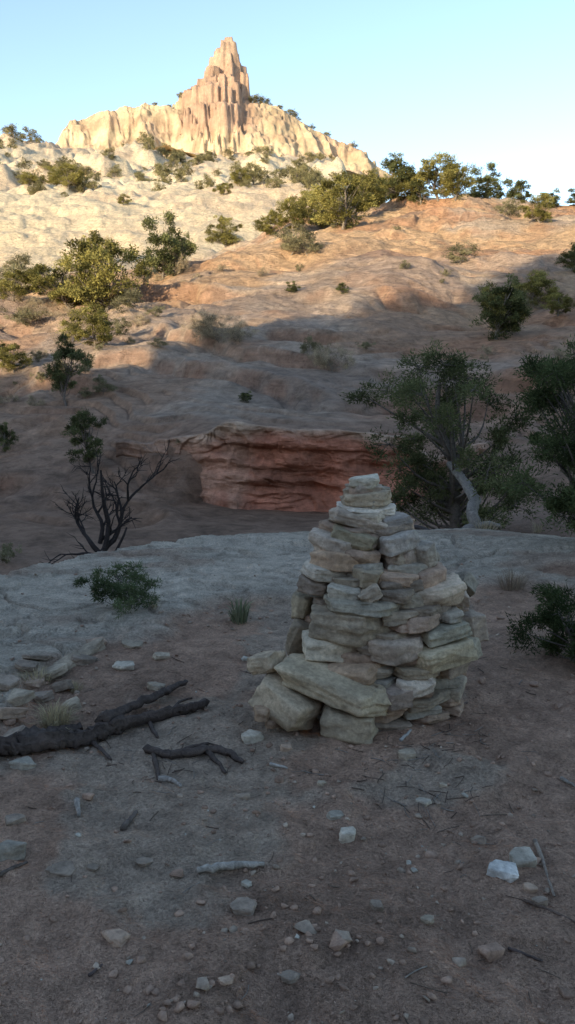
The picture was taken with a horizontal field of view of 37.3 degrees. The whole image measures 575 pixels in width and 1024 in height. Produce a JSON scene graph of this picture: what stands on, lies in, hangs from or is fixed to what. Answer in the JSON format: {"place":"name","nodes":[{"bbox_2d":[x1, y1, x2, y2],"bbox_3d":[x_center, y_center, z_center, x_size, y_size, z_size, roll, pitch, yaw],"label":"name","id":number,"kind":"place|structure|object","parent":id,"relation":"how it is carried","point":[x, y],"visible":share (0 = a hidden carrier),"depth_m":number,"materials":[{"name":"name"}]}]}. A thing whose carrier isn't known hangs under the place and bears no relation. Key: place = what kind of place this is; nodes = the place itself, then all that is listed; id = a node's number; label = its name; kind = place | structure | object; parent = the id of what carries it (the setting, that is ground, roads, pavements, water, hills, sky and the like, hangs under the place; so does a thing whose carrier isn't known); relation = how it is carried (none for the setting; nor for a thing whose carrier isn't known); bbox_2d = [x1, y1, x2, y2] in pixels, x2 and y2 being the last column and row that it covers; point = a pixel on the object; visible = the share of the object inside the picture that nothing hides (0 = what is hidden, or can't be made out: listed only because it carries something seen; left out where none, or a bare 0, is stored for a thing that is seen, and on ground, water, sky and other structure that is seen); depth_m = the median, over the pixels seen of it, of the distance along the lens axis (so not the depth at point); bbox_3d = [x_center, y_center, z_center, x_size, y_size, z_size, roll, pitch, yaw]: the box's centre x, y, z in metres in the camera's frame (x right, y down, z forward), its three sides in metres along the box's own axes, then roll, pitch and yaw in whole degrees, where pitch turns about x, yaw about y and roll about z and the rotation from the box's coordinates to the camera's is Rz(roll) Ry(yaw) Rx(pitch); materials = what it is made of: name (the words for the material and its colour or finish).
{"place":"outdoors","nodes":[
{"label":"outdoors","id":0,"kind":"place"},
{"bbox_2d":[0,133,574,1023],"bbox_3d":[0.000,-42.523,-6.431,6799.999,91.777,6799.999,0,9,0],"label":"desert ground","id":1,"kind":"structure","parent":0,"point":[182,383],"depth_m":5.04,"materials":[{"name":"brown soil"}]},
{"bbox_2d":[0,421,19,451],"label":"juniper tree","id":2,"kind":"object","parent":1,"relation":"on","point":[5,434],"visible":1,"depth_m":22.01,"materials":[{"name":"green plant"}]},
{"bbox_2d":[0,541,22,562],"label":"desert shrub","id":3,"kind":"object","parent":1,"relation":"on","point":[5,551],"visible":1,"depth_m":12.97,"materials":[{"name":"green plant"}]},
{"bbox_2d":[0,262,25,293],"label":"desert shrub","id":4,"kind":"object","parent":1,"relation":"on","point":[13,267],"visible":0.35,"depth_m":47.01,"materials":[{"name":"green plant"}]},
{"bbox_2d":[0,840,26,861],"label":"loose rock","id":5,"kind":"object","parent":1,"relation":"on","point":[13,850],"visible":1,"depth_m":2.88,"materials":[{"name":"stone"}]},
{"bbox_2d":[5,813,25,825],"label":"loose rock","id":6,"kind":"object","parent":1,"relation":"on","point":[14,819],"visible":1,"depth_m":3.10,"materials":[{"name":"stone"}]},
{"bbox_2d":[0,339,33,372],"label":"juniper tree","id":7,"kind":"object","parent":1,"relation":"on","point":[10,359],"visible":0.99,"depth_m":28.50,"materials":[{"name":"green plant"}]},
{"bbox_2d":[3,252,33,270],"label":"desert shrub","id":8,"kind":"object","parent":1,"relation":"on","point":[20,259],"visible":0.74,"depth_m":101.95,"materials":[{"name":"green plant"}]},
{"bbox_2d":[0,266,39,302],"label":"juniper tree","id":9,"kind":"object","parent":1,"relation":"on","point":[18,288],"visible":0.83,"depth_m":42.70,"materials":[{"name":"green plant"}]},
{"bbox_2d":[9,756,36,770],"bbox_3d":[-1.126,1.066,3.604,0.097,0.043,0.113,-6,10,-33],"label":"loose rock","id":10,"kind":"object","parent":1,"relation":"on","point":[24,763],"visible":1,"depth_m":3.58,"materials":[{"name":"stone"}]},
{"bbox_2d":[0,306,49,326],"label":"desert shrub","id":11,"kind":"object","parent":1,"relation":"on","point":[18,314],"visible":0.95,"depth_m":40.06,"materials":[{"name":"green plant"}]},
{"bbox_2d":[17,171,41,185],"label":"juniper bush","id":12,"kind":"object","parent":1,"relation":"on","point":[31,177],"visible":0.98,"depth_m":184.60,"materials":[{"name":"green plant"}]},
{"bbox_2d":[17,295,58,321],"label":"desert shrub","id":13,"kind":"object","parent":1,"relation":"on","point":[31,305],"visible":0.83,"depth_m":40.43,"materials":[{"name":"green plant"}]},
{"bbox_2d":[16,664,67,684],"bbox_3d":[-1.357,0.896,4.640,0.339,0.119,0.354,7,11,37],"label":"dry grass tuft","id":14,"kind":"object","parent":1,"relation":"on","point":[37,675],"visible":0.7,"depth_m":4.65,"materials":[{"name":"beige plant"}]},
{"bbox_2d":[21,698,83,729],"bbox_3d":[-1.092,0.954,3.998,0.345,0.165,0.337,0,9,0],"label":"dry grass tuft","id":15,"kind":"object","parent":1,"relation":"on","point":[57,718],"visible":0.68,"depth_m":4.00,"materials":[{"name":"beige plant"}]},
{"bbox_2d":[0,636,106,736],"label":"rock rubble","id":16,"kind":"object","parent":1,"relation":"on","point":[17,697],"visible":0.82,"depth_m":4.52,"materials":[{"name":"stone"}]},
{"bbox_2d":[40,166,66,185],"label":"juniper bush","id":17,"kind":"object","parent":1,"relation":"on","point":[52,182],"visible":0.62,"depth_m":196.12,"materials":[{"name":"green plant"}]},
{"bbox_2d":[23,259,93,308],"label":"juniper tree","id":18,"kind":"object","parent":1,"relation":"on","point":[47,280],"visible":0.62,"depth_m":42.44,"materials":[{"name":"green plant"}]},
{"bbox_2d":[49,861,74,876],"bbox_3d":[-0.740,1.179,2.810,0.087,0.026,0.069,0,9,0],"label":"loose rock","id":19,"kind":"object","parent":1,"relation":"on","point":[66,868],"visible":1,"depth_m":2.80,"materials":[{"name":"stone"}]},
{"bbox_2d":[42,331,96,405],"bbox_3d":[-6.386,-4.163,24.984,1.560,2.218,1.445,-3,9,-16],"label":"young pinyon tree","id":20,"kind":"object","parent":1,"relation":"on","point":[59,377],"visible":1,"depth_m":24.88,"materials":[{"name":"green plant"}]},
{"bbox_2d":[49,162,89,187],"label":"juniper bush","id":21,"kind":"object","parent":1,"relation":"on","point":[74,177],"visible":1,"depth_m":184.92,"materials":[{"name":"green plant"}]},
{"bbox_2d":[62,406,108,473],"bbox_3d":[-4.695,-1.623,19.672,1.078,1.648,1.230,0,9,0],"label":"young pinyon tree","id":22,"kind":"object","parent":1,"relation":"on","point":[80,427],"visible":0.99,"depth_m":19.69,"materials":[{"name":"green plant"}]},
{"bbox_2d":[55,301,123,347],"bbox_3d":[-7.033,-6.735,30.654,2.495,1.755,2.144,-3,9,-20],"label":"juniper tree","id":23,"kind":"object","parent":1,"relation":"on","point":[95,319],"visible":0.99,"depth_m":30.54,"materials":[{"name":"green plant"}]},
{"bbox_2d":[55,230,151,312],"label":"juniper tree","id":24,"kind":"object","parent":1,"relation":"on","point":[97,285],"visible":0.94,"depth_m":40.78,"materials":[{"name":"green plant"}]},
{"bbox_2d":[91,378,117,393],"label":"desert shrub","id":25,"kind":"object","parent":1,"relation":"on","point":[102,385],"visible":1,"depth_m":25.36,"materials":[{"name":"green plant"}]},
{"bbox_2d":[0,679,209,760],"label":"fallen juniper branch","id":26,"kind":"object","parent":1,"relation":"on","point":[34,738],"visible":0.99,"depth_m":3.92,"materials":[{"name":"wood"}]},
{"bbox_2d":[42,439,179,563],"bbox_3d":[-1.908,0.207,9.223,1.407,1.970,0.729,1,9,7],"label":"dead juniper snag","id":27,"kind":"object","parent":1,"relation":"on","point":[107,542],"visible":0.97,"depth_m":9.19,"materials":[{"name":"wood"}]},
{"bbox_2d":[102,928,129,947],"bbox_3d":[-0.500,1.230,2.467,0.085,0.030,0.060,6,10,33],"label":"loose rock","id":28,"kind":"object","parent":1,"relation":"on","point":[118,937],"visible":1,"depth_m":2.45,"materials":[{"name":"stone"}]},
{"bbox_2d":[72,560,163,620],"bbox_3d":[-1.098,0.512,5.859,0.662,0.356,0.596,8,12,43],"label":"juniper bush","id":29,"kind":"object","parent":1,"relation":"on","point":[116,589],"visible":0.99,"depth_m":5.81,"materials":[{"name":"green plant"}]},
{"bbox_2d":[110,315,131,335],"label":"desert shrub","id":30,"kind":"object","parent":1,"relation":"on","point":[117,324],"visible":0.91,"depth_m":33.31,"materials":[{"name":"green plant"}]},
{"bbox_2d":[112,661,133,670],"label":"loose rock","id":31,"kind":"object","parent":1,"relation":"on","point":[122,665],"visible":1,"depth_m":4.80,"materials":[{"name":"stone"}]},
{"bbox_2d":[109,287,144,312],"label":"desert shrub","id":32,"kind":"object","parent":1,"relation":"on","point":[126,299],"visible":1,"depth_m":38.58,"materials":[{"name":"green plant"}]},
{"bbox_2d":[120,810,137,830],"bbox_3d":[-0.584,1.137,3.149,0.026,0.027,0.137,1,9,10],"label":"dry stick","id":33,"kind":"object","parent":1,"relation":"on","point":[126,823],"visible":1,"depth_m":3.12,"materials":[{"name":"wood"}]},
{"bbox_2d":[121,639,142,648],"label":"loose rock","id":34,"kind":"object","parent":1,"relation":"on","point":[130,644],"visible":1,"depth_m":5.22,"materials":[{"name":"stone"}]},
{"bbox_2d":[125,313,150,327],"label":"desert shrub","id":35,"kind":"object","parent":1,"relation":"on","point":[139,318],"visible":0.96,"depth_m":34.98,"materials":[{"name":"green plant"}]},
{"bbox_2d":[135,857,152,866],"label":"loose rock","id":36,"kind":"object","parent":1,"relation":"on","point":[143,861],"visible":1,"depth_m":2.84,"materials":[{"name":"stone"}]},
{"bbox_2d":[147,682,165,690],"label":"loose rock","id":37,"kind":"object","parent":1,"relation":"on","point":[155,686],"visible":0.84,"depth_m":4.47,"materials":[{"name":"stone"}]},
{"bbox_2d":[152,652,169,660],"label":"loose rock","id":38,"kind":"object","parent":1,"relation":"on","point":[157,656],"visible":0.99,"depth_m":4.91,"materials":[{"name":"stone"}]},
{"bbox_2d":[137,209,198,280],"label":"juniper tree","id":39,"kind":"object","parent":1,"relation":"on","point":[166,240],"visible":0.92,"depth_m":49.86,"materials":[{"name":"green plant"}]},
{"bbox_2d":[161,251,189,274],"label":"desert shrub","id":40,"kind":"object","parent":1,"relation":"on","point":[178,268],"visible":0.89,"depth_m":49.94,"materials":[{"name":"green plant"}]},
{"bbox_2d":[0,91,357,196],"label":"distant juniper trees","id":41,"kind":"object","parent":1,"relation":"on","point":[305,176],"visible":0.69,"depth_m":223.17,"materials":[{"name":"green plant"}]},
{"bbox_2d":[172,231,193,261],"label":"juniper tree","id":42,"kind":"object","parent":1,"relation":"on","point":[184,239],"visible":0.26,"depth_m":52.99,"materials":[{"name":"green plant"}]},
{"bbox_2d":[142,742,243,786],"bbox_3d":[-0.419,1.057,3.659,0.369,0.067,0.379,-6,11,-35],"label":"gnarled root","id":43,"kind":"object","parent":1,"relation":"on","point":[205,748],"visible":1,"depth_m":3.67,"materials":[{"name":"brown plant"}]},
{"bbox_2d":[180,311,225,336],"bbox_3d":[-3.083,-6.766,30.980,1.790,1.131,1.478,8,11,41],"label":"desert shrub","id":44,"kind":"object","parent":1,"relation":"on","point":[190,317],"visible":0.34,"depth_m":30.74,"materials":[{"name":"green plant"}]},
{"bbox_2d":[188,306,245,342],"bbox_3d":[-2.447,-6.560,30.085,2.188,1.578,2.565,-2,9,-10],"label":"desert shrub","id":45,"kind":"object","parent":1,"relation":"on","point":[212,317],"visible":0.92,"depth_m":29.85,"materials":[{"name":"green plant"}]},
{"bbox_2d":[212,182,233,194],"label":"juniper bush","id":46,"kind":"object","parent":1,"relation":"on","point":[220,189],"visible":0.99,"depth_m":162.70,"materials":[{"name":"green plant"}]},
{"bbox_2d":[203,215,243,247],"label":"juniper tree","id":47,"kind":"object","parent":1,"relation":"on","point":[222,236],"visible":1,"depth_m":82.43,"materials":[{"name":"green plant"}]},
{"bbox_2d":[218,975,233,985],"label":"loose rock","id":48,"kind":"object","parent":1,"relation":"on","point":[226,980],"visible":1,"depth_m":2.25,"materials":[{"name":"stone"}]},
{"bbox_2d":[56,37,396,207],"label":"sandstone butte with spire","id":49,"kind":"object","parent":1,"relation":"on","point":[215,110],"visible":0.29,"depth_m":337.54,"materials":[{"name":"stone"}]},
{"bbox_2d":[197,861,264,873],"bbox_3d":[-0.189,1.177,2.834,0.228,0.036,0.042,-2,9,-11],"label":"driftwood stick","id":50,"kind":"object","parent":1,"relation":"on","point":[220,866],"visible":1,"depth_m":2.82,"materials":[{"name":"wood"}]},
{"bbox_2d":[222,595,253,624],"bbox_3d":[-0.332,0.650,5.730,0.273,0.205,0.372,0,9,0],"label":"yucca plant","id":51,"kind":"object","parent":1,"relation":"on","point":[238,615],"visible":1,"depth_m":5.73,"materials":[{"name":"green plant"}]},
{"bbox_2d":[229,168,251,185],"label":"juniper bush","id":52,"kind":"object","parent":1,"relation":"on","point":[234,176],"visible":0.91,"depth_m":190.10,"materials":[{"name":"green plant"}]},
{"bbox_2d":[224,320,259,342],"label":"desert shrub","id":53,"kind":"object","parent":1,"relation":"on","point":[239,334],"visible":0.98,"depth_m":29.37,"materials":[{"name":"green plant"}]},
{"bbox_2d":[229,897,256,915],"bbox_3d":[-0.136,1.217,2.625,0.085,0.040,0.071,2,9,16],"label":"loose rock","id":54,"kind":"object","parent":1,"relation":"on","point":[242,906],"visible":1,"depth_m":2.60,"materials":[{"name":"stone"}]},
{"bbox_2d":[241,729,263,743],"bbox_3d":[-0.164,1.020,3.854,0.103,0.056,0.080,-4,10,-25],"label":"loose rock","id":55,"kind":"object","parent":1,"relation":"on","point":[250,736],"visible":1,"depth_m":3.83,"materials":[{"name":"stone"}]},
{"bbox_2d":[251,213,285,235],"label":"juniper bush","id":56,"kind":"object","parent":1,"relation":"on","point":[267,228],"visible":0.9,"depth_m":67.52,"materials":[{"name":"green plant"}]},
{"bbox_2d":[0,616,559,1023],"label":"twig litter","id":57,"kind":"object","parent":1,"relation":"on","point":[401,804],"visible":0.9,"depth_m":3.41,"materials":[{"name":"brown plant"}]},
{"bbox_2d":[0,196,572,405],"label":"hillside scrub","id":58,"kind":"object","parent":1,"relation":"on","point":[38,355],"visible":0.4,"depth_m":29.39,"materials":[{"name":"green plant"}]},
{"bbox_2d":[0,555,574,1023],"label":"ground pebbles","id":59,"kind":"object","parent":1,"relation":"on","point":[488,953],"visible":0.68,"depth_m":2.59,"materials":[{"name":"stone"}]},
{"bbox_2d":[277,970,300,984],"bbox_3d":[0.000,1.262,2.313,0.068,0.027,0.050,5,10,29],"label":"loose rock","id":60,"kind":"object","parent":1,"relation":"on","point":[288,977],"visible":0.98,"depth_m":2.30,"materials":[{"name":"stone"}]},
{"bbox_2d":[268,194,312,229],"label":"juniper tree","id":61,"kind":"object","parent":1,"relation":"on","point":[293,210],"visible":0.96,"depth_m":66.86,"materials":[{"name":"green plant"}]},
{"bbox_2d":[269,221,317,254],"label":"desert shrub","id":62,"kind":"object","parent":1,"relation":"on","point":[286,236],"visible":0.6,"depth_m":50.21,"materials":[{"name":"green plant"}]},
{"bbox_2d":[282,230,324,255],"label":"desert shrub","id":63,"kind":"object","parent":1,"relation":"on","point":[297,242],"visible":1,"depth_m":49.75,"materials":[{"name":"green plant"}]},
{"bbox_2d":[116,421,493,511],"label":"red sandstone cliff","id":64,"kind":"structure","parent":1,"relation":"on","point":[247,466],"depth_m":18.34,"materials":[{"name":"red stone"}]},
{"bbox_2d":[296,189,317,219],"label":"juniper tree","id":65,"kind":"object","parent":1,"relation":"on","point":[306,205],"visible":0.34,"depth_m":77.53,"materials":[{"name":"green plant"}]},
{"bbox_2d":[299,334,322,353],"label":"desert shrub","id":66,"kind":"object","parent":1,"relation":"on","point":[304,346],"visible":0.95,"depth_m":27.32,"materials":[{"name":"green plant"}]},
{"bbox_2d":[302,191,343,228],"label":"juniper tree","id":67,"kind":"object","parent":1,"relation":"on","point":[322,225],"visible":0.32,"depth_m":68.99,"materials":[{"name":"green plant"}]},
{"bbox_2d":[306,340,357,370],"bbox_3d":[1.244,-4.824,26.369,1.786,1.129,1.474,-6,11,-35],"label":"desert shrub","id":68,"kind":"object","parent":1,"relation":"on","point":[322,361],"visible":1,"depth_m":26.41,"materials":[{"name":"green plant"}]},
{"bbox_2d":[326,810,343,820],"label":"loose rock","id":69,"kind":"object","parent":1,"relation":"on","point":[332,815],"visible":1,"depth_m":3.18,"materials":[{"name":"stone"}]},
{"bbox_2d":[307,170,380,229],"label":"juniper tree","id":70,"kind":"object","parent":1,"relation":"on","point":[328,199],"visible":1,"depth_m":63.17,"materials":[{"name":"green plant"}]},
{"bbox_2d":[339,826,355,843],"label":"loose rock","id":71,"kind":"object","parent":1,"relation":"on","point":[347,834],"visible":1,"depth_m":3.04,"materials":[{"name":"stone"}]},
{"bbox_2d":[339,168,386,216],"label":"juniper tree","id":72,"kind":"object","parent":1,"relation":"on","point":[377,191],"visible":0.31,"depth_m":70.44,"materials":[{"name":"green plant"}]},
{"bbox_2d":[247,473,488,744],"bbox_3d":[0.396,0.401,4.231,1.182,1.172,1.108,0,9,0],"label":"rock cairn","id":73,"kind":"object","parent":1,"relation":"on","point":[388,631],"visible":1,"depth_m":3.96,"materials":[{"name":"stone"}]},
{"bbox_2d":[369,899,383,912],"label":"loose rock","id":74,"kind":"object","parent":1,"relation":"on","point":[375,905],"visible":1,"depth_m":2.61,"materials":[{"name":"stone"}]},
{"bbox_2d":[368,151,415,201],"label":"juniper tree","id":75,"kind":"object","parent":1,"relation":"on","point":[396,164],"visible":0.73,"depth_m":73.44,"materials":[{"name":"green plant"}]},
{"bbox_2d":[379,171,420,203],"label":"juniper tree","id":76,"kind":"object","parent":1,"relation":"on","point":[399,193],"visible":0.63,"depth_m":73.13,"materials":[{"name":"green plant"}]},
{"bbox_2d":[398,748,416,760],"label":"loose rock","id":77,"kind":"object","parent":1,"relation":"on","point":[406,754],"visible":0.99,"depth_m":3.62,"materials":[{"name":"stone"}]},
{"bbox_2d":[406,179,431,204],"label":"juniper tree","id":78,"kind":"object","parent":1,"relation":"on","point":[421,190],"visible":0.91,"depth_m":72.67,"materials":[{"name":"green plant"}]},
{"bbox_2d":[398,150,468,200],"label":"juniper tree","id":79,"kind":"object","parent":1,"relation":"on","point":[430,173],"visible":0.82,"depth_m":71.09,"materials":[{"name":"green plant"}]},
{"bbox_2d":[338,336,543,530],"bbox_3d":[2.014,-0.786,10.684,2.708,2.816,2.591,0,9,0],"label":"pinyon pine tree","id":80,"kind":"object","parent":1,"relation":"on","point":[451,503],"visible":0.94,"depth_m":10.56,"materials":[{"name":"green plant"}]},
{"bbox_2d":[436,162,476,201],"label":"juniper tree","id":81,"kind":"object","parent":1,"relation":"on","point":[455,192],"visible":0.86,"depth_m":70.94,"materials":[{"name":"green plant"}]},
{"bbox_2d":[414,461,499,529],"bbox_3d":[1.879,0.007,9.737,1.406,1.057,1.322,-7,11,-37],"label":"twisted juniper trunk","id":82,"kind":"object","parent":1,"relation":"on","point":[472,508],"visible":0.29,"depth_m":9.79,"materials":[{"name":"grey plant"}]},
{"bbox_2d":[440,240,483,264],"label":"desert shrub","id":83,"kind":"object","parent":1,"relation":"on","point":[463,252],"visible":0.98,"depth_m":47.19,"materials":[{"name":"green plant"}]},
{"bbox_2d":[465,162,512,198],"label":"juniper tree","id":84,"kind":"object","parent":1,"relation":"on","point":[487,188],"visible":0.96,"depth_m":77.89,"materials":[{"name":"green plant"}]},
{"bbox_2d":[468,272,533,340],"bbox_3d":[7.796,-7.472,31.374,2.310,2.532,2.051,8,12,42],"label":"juniper tree","id":85,"kind":"object","parent":1,"relation":"on","point":[515,306],"visible":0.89,"depth_m":31.06,"materials":[{"name":"green plant"}]},
{"bbox_2d":[486,859,518,882],"bbox_3d":[0.713,1.184,2.809,0.103,0.049,0.082,3,9,21],"label":"loose rock","id":86,"kind":"object","parent":1,"relation":"on","point":[507,871],"visible":1,"depth_m":2.78,"materials":[{"name":"stone"}]},
{"bbox_2d":[477,280,529,334],"bbox_3d":[8.010,-7.584,31.719,1.853,2.154,2.071,-1,9,-4],"label":"juniper tree","id":87,"kind":"object","parent":1,"relation":"on","point":[488,288],"visible":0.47,"depth_m":31.38,"materials":[{"name":"green plant"}]},
{"bbox_2d":[491,197,521,219],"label":"desert shrub","id":88,"kind":"object","parent":1,"relation":"on","point":[511,208],"visible":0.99,"depth_m":60.18,"materials":[{"name":"green plant"}]},
{"bbox_2d":[487,568,533,590],"bbox_3d":[1.787,0.511,6.657,0.499,0.189,0.491,4,9,23],"label":"dry grass tuft","id":89,"kind":"object","parent":1,"relation":"on","point":[516,584],"visible":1,"depth_m":6.64,"materials":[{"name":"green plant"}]},
{"bbox_2d":[501,179,537,201],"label":"juniper tree","id":90,"kind":"object","parent":1,"relation":"on","point":[517,190],"visible":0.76,"depth_m":77.57,"materials":[{"name":"green plant"}]},
{"bbox_2d":[509,846,536,867],"bbox_3d":[0.792,1.166,2.868,0.089,0.052,0.080,0,9,0],"label":"loose rock","id":91,"kind":"object","parent":1,"relation":"on","point":[524,856],"visible":0.86,"depth_m":2.85,"materials":[{"name":"stone"}]},
{"bbox_2d":[523,882,537,892],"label":"loose rock","id":92,"kind":"object","parent":1,"relation":"on","point":[529,887],"visible":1,"depth_m":2.71,"materials":[{"name":"stone"}]},
{"bbox_2d":[495,333,574,536],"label":"pinyon pine tree","id":93,"kind":"object","parent":1,"relation":"on","point":[560,374],"visible":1,"depth_m":8.11,"materials":[{"name":"green plant"}]},
{"bbox_2d":[505,268,565,308],"bbox_3d":[11.389,-10.359,39.583,2.851,1.831,2.650,7,11,38],"label":"juniper tree","id":94,"kind":"object","parent":1,"relation":"on","point":[534,284],"visible":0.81,"depth_m":39.28,"materials":[{"name":"green plant"}]},
{"bbox_2d":[516,192,554,222],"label":"juniper tree","id":95,"kind":"object","parent":1,"relation":"on","point":[539,215],"visible":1,"depth_m":58.91,"materials":[{"name":"green plant"}]},
{"bbox_2d":[505,579,574,663],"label":"juniper bush","id":96,"kind":"object","parent":1,"relation":"on","point":[550,616],"visible":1,"depth_m":4.84,"materials":[{"name":"green plant"}]},
{"bbox_2d":[532,896,547,906],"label":"loose rock","id":97,"kind":"object","parent":1,"relation":"on","point":[540,900],"visible":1,"depth_m":2.63,"materials":[{"name":"stone"}]},
{"bbox_2d":[533,838,555,896],"bbox_3d":[0.861,1.188,2.850,0.020,0.020,0.345,1,9,6],"label":"dry stick","id":98,"kind":"object","parent":1,"relation":"on","point":[538,848],"visible":0.99,"depth_m":2.87,"materials":[{"name":"wood"}]},
{"bbox_2d":[533,188,560,207],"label":"juniper bush","id":99,"kind":"object","parent":1,"relation":"on","point":[555,199],"visible":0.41,"depth_m":77.26,"materials":[{"name":"green plant"}]},
{"bbox_2d":[524,899,574,922],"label":"dry stick","id":100,"kind":"object","parent":1,"relation":"on","point":[540,906],"visible":1,"depth_m":2.61,"materials":[{"name":"wood"}]},
{"bbox_2d":[540,291,574,315],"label":"juniper bush","id":101,"kind":"object","parent":1,"relation":"on","point":[564,306],"visible":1,"depth_m":34.50,"materials":[{"name":"green plant"}]},
{"bbox_2d":[554,242,574,272],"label":"juniper tree","id":102,"kind":"object","parent":1,"relation":"on","point":[568,255],"visible":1,"depth_m":42.85,"materials":[{"name":"green plant"}]},
{"bbox_2d":[0,0,574,205],"label":"sky","id":103,"kind":"structure","parent":0,"point":[480,82],"materials":[{"name":"blue"}]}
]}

